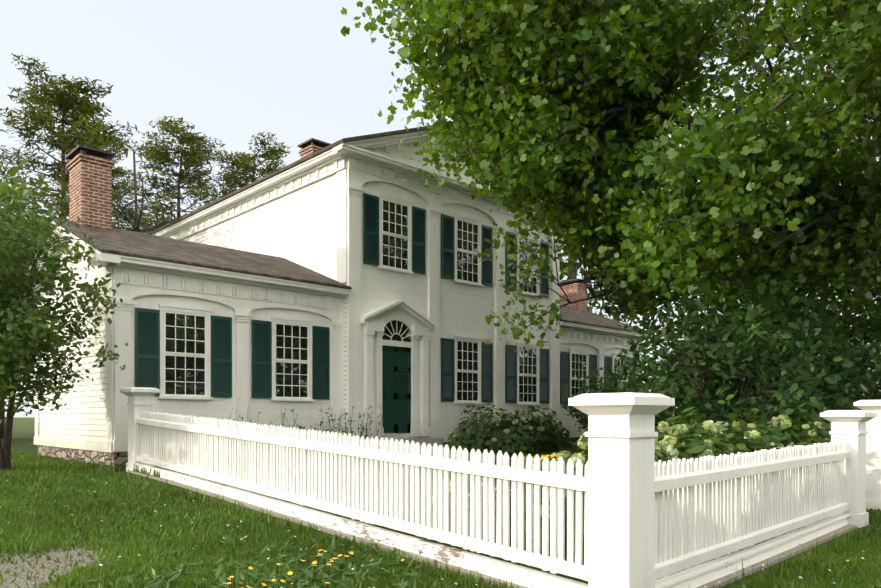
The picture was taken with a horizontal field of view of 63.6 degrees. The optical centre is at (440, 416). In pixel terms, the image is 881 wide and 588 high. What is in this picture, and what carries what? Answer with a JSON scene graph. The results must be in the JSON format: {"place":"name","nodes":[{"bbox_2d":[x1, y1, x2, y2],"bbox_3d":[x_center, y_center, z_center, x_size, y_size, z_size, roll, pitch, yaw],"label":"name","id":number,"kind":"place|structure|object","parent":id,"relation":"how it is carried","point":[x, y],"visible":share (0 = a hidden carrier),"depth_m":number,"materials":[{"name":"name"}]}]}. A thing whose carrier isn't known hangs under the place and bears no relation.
{"place":"outdoors","nodes":[
{"label":"outdoors","id":0,"kind":"place"},
{"bbox_2d":[0,159,48,328],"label":"tree","id":1,"kind":"object","parent":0,"point":[13,171],"depth_m":22.17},
{"bbox_2d":[41,122,161,232],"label":"pine","id":2,"kind":"object","parent":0,"point":[120,171],"depth_m":42.21,"materials":[{"name":"green plant"}]},
{"bbox_2d":[120,115,224,232],"bbox_3d":[-14.396,-7.795,39.579,10.325,17.714,10.688,0,0,-43],"label":"pine","id":3,"kind":"object","parent":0,"point":[195,158],"depth_m":39.09,"materials":[{"name":"green plant"}]},
{"bbox_2d":[39,173,346,440],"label":"clapboard house walls","id":4,"kind":"structure","parent":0,"point":[299,226],"depth_m":17.52,"materials":[{"name":"white wood"}]},
{"bbox_2d":[183,132,290,204],"bbox_3d":[-10.908,-7.193,40.276,8.822,16.517,9.025,0,0,-43],"label":"pine","id":5,"kind":"object","parent":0,"point":[237,162],"depth_m":39.02,"materials":[{"name":"green plant"}]},
{"bbox_2d":[131,136,634,434],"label":"house walls","id":6,"kind":"structure","parent":0,"point":[465,309],"depth_m":18.25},
{"bbox_2d":[24,119,654,333],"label":"house roof shingles","id":7,"kind":"object","parent":6,"relation":"on","point":[150,246],"visible":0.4,"depth_m":16.17,"materials":[{"name":"brown"}]},
{"bbox_2d":[66,144,587,311],"bbox_3d":[-1.460,-4.973,22.086,18.580,5.470,1.540,0,0,-43],"label":"brick chimney","id":8,"kind":"object","parent":7,"relation":"on","point":[90,185],"visible":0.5,"depth_m":15.51,"materials":[{"name":"red brick"}]},
{"bbox_2d":[65,138,588,393],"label":"house chimney caps","id":9,"kind":"object","parent":8,"relation":"on","point":[83,149],"visible":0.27,"depth_m":15.64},
{"bbox_2d":[135,193,635,403],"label":"window shutters","id":10,"kind":"object","parent":6,"relation":"attached to","point":[147,348],"visible":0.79,"depth_m":17.40,"materials":[{"name":"green wood"}]},
{"bbox_2d":[165,200,625,401],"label":"windows","id":11,"kind":"structure","parent":6,"relation":"in","point":[286,369],"depth_m":17.76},
{"bbox_2d":[0,417,879,587],"bbox_3d":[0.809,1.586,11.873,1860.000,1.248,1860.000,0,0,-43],"label":"lawn ground","id":12,"kind":"structure","parent":0,"point":[23,432],"depth_m":6.35,"materials":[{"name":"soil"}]},
{"bbox_2d":[0,216,65,438],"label":"tree","id":13,"kind":"object","parent":12,"relation":"on","point":[2,428],"depth_m":30.26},
{"bbox_2d":[0,173,127,469],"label":"corner tree","id":14,"kind":"object","parent":12,"relation":"on","point":[33,334],"depth_m":11.71,"materials":[{"name":"green plant"}]},
{"bbox_2d":[0,52,169,289],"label":"pine","id":15,"kind":"object","parent":12,"relation":"on","point":[86,106],"depth_m":30.12,"materials":[{"name":"green plant"}]},
{"bbox_2d":[112,152,186,232],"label":"bare tree branches","id":16,"kind":"object","parent":12,"relation":"on","point":[136,223],"visible":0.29,"depth_m":30.41,"materials":[{"name":"plant"}]},
{"bbox_2d":[229,405,385,455],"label":"flowering plants","id":17,"kind":"object","parent":12,"relation":"on","point":[321,422],"depth_m":16.10,"materials":[{"name":"green plant"}]},
{"bbox_2d":[38,437,579,466],"bbox_3d":[-3.729,1.112,24.495,18.640,0.900,12.940,0,0,-43],"label":"stone foundation","id":18,"kind":"object","parent":12,"relation":"on","point":[119,459],"depth_m":14.97,"materials":[{"name":"grey stone"}]},
{"bbox_2d":[20,127,651,452],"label":"house trim","id":19,"kind":"structure","parent":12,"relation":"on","point":[355,166],"depth_m":17.18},
{"bbox_2d":[382,345,410,432],"bbox_3d":[-1.137,-0.678,17.950,1.000,2.180,0.036,0,0,-43],"label":"front door","id":20,"kind":"structure","parent":19,"relation":"attached to","point":[396,401],"depth_m":17.95,"materials":[{"name":"green wood"}]},
{"bbox_2d":[258,458,541,547],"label":"border plants","id":21,"kind":"object","parent":12,"relation":"on","point":[469,510],"depth_m":7.23,"materials":[{"name":"green plant"}]},
{"bbox_2d":[374,437,457,454],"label":"house front steps","id":22,"kind":"structure","parent":12,"relation":"on","point":[432,441],"depth_m":17.60,"materials":[{"name":"stone"}]},
{"bbox_2d":[338,460,510,541],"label":"day lilies","id":23,"kind":"object","parent":12,"relation":"on","point":[449,504],"depth_m":7.73,"materials":[{"name":"green plant"}]},
{"bbox_2d":[0,477,880,587],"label":"lawn clover flowers","id":24,"kind":"object","parent":12,"relation":"on","point":[381,568],"visible":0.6,"depth_m":6.19,"materials":[{"name":"plant"}]},
{"bbox_2d":[129,470,856,587],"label":"fence base","id":25,"kind":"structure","parent":12,"relation":"on","point":[779,557],"depth_m":7.35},
{"bbox_2d":[120,387,880,587],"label":"picket fence","id":26,"kind":"object","parent":12,"relation":"on","point":[648,520],"visible":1,"depth_m":6.48,"materials":[{"name":"paint"}]},
{"bbox_2d":[136,463,850,587],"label":"picket fence kick boards","id":27,"kind":"object","parent":26,"relation":"attached to","point":[705,573],"visible":0.83,"depth_m":6.78,"materials":[{"name":"white wood"}]},
{"bbox_2d":[443,404,571,453],"bbox_3d":[1.873,0.358,19.185,5.808,1.374,2.204,0,0,-43],"label":"hydrangea bush","id":28,"kind":"object","parent":12,"relation":"on","point":[551,437],"depth_m":18.44,"materials":[{"name":"green plant"}]},
{"bbox_2d":[520,451,584,518],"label":"day lilies","id":29,"kind":"object","parent":12,"relation":"on","point":[544,456],"depth_m":8.58,"materials":[{"name":"plant"}]},
{"bbox_2d":[524,432,689,552],"bbox_3d":[1.898,0.671,7.222,2.059,1.516,1.859,0,0,-43],"label":"hydrangea bush","id":30,"kind":"object","parent":12,"relation":"on","point":[584,439],"depth_m":6.98,"materials":[{"name":"green plant"}]},
{"bbox_2d":[340,0,880,356],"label":"maple tree","id":31,"kind":"object","parent":12,"relation":"on","point":[714,192],"depth_m":12.83,"materials":[{"name":"green plant"}]},
{"bbox_2d":[562,362,680,434],"bbox_3d":[5.636,-0.368,21.671,3.499,2.899,3.618,0,0,-43],"label":"border shrub","id":32,"kind":"object","parent":12,"relation":"on","point":[606,389],"depth_m":21.60,"materials":[{"name":"green plant"}]},
{"bbox_2d":[655,407,743,461],"bbox_3d":[2.893,0.645,8.546,2.407,1.534,1.902,0,0,-43],"label":"hydrangea bush","id":33,"kind":"object","parent":12,"relation":"on","point":[699,448],"depth_m":8.16,"materials":[{"name":"green plant"}]},
{"bbox_2d":[659,322,788,433],"bbox_3d":[9.730,-1.087,23.538,5.770,4.402,5.154,0,0,-43],"label":"border shrub","id":34,"kind":"object","parent":12,"relation":"on","point":[694,352],"depth_m":23.06,"materials":[{"name":"green plant"}]},
{"bbox_2d":[678,408,783,458],"bbox_3d":[4.122,0.627,10.073,2.152,1.511,1.932,0,0,-43],"label":"hydrangea bush","id":35,"kind":"object","parent":12,"relation":"on","point":[739,445],"depth_m":9.88,"materials":[{"name":"plant"}]},
{"bbox_2d":[614,285,868,449],"bbox_3d":[5.970,-0.644,14.604,4.706,3.866,5.376,0,0,7],"label":"border shrub","id":36,"kind":"object","parent":12,"relation":"on","point":[778,337],"depth_m":13.56,"materials":[{"name":"green plant"}]},
{"bbox_2d":[656,292,880,442],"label":"border shrub","id":37,"kind":"object","parent":12,"relation":"on","point":[857,378],"depth_m":16.71,"materials":[{"name":"green plant"}]},
{"bbox_2d":[736,411,830,448],"bbox_3d":[5.757,0.631,11.745,2.337,1.446,2.095,0,0,-43],"label":"hydrangea bush","id":38,"kind":"object","parent":12,"relation":"on","point":[802,438],"depth_m":11.48,"materials":[{"name":"green plant"}]},
{"bbox_2d":[769,287,880,430],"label":"border shrub","id":39,"kind":"object","parent":12,"relation":"on","point":[863,324],"depth_m":18.63,"materials":[{"name":"green plant"}]},
{"bbox_2d":[784,290,880,404],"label":"border shrub","id":40,"kind":"object","parent":12,"relation":"on","point":[875,344],"depth_m":23.62,"materials":[{"name":"green plant"}]},
{"bbox_2d":[0,442,880,587],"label":"lawn grass","id":41,"kind":"structure","parent":0,"point":[40,518],"depth_m":7.00,"materials":[{"name":"green plant"}]},
{"bbox_2d":[84,535,450,587],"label":"dandelion","id":42,"kind":"object","parent":41,"relation":"on","point":[254,574],"depth_m":5.73,"materials":[{"name":"green plant"}]},
{"bbox_2d":[0,0,880,416],"label":"sky","id":43,"kind":"structure","parent":0,"point":[235,71],"materials":[{"name":"white"}]},
{"bbox_2d":[560,241,657,328],"bbox_3d":[7.144,-6.533,38.562,10.592,15.218,10.314,0,0,9],"label":"tree","id":44,"kind":"object","parent":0,"point":[590,303],"depth_m":36.57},
{"bbox_2d":[648,139,834,393],"bbox_3d":[15.565,-7.033,38.330,11.758,16.219,12.751,0,0,-43],"label":"tree","id":45,"kind":"object","parent":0,"point":[700,302],"depth_m":38.94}
]}

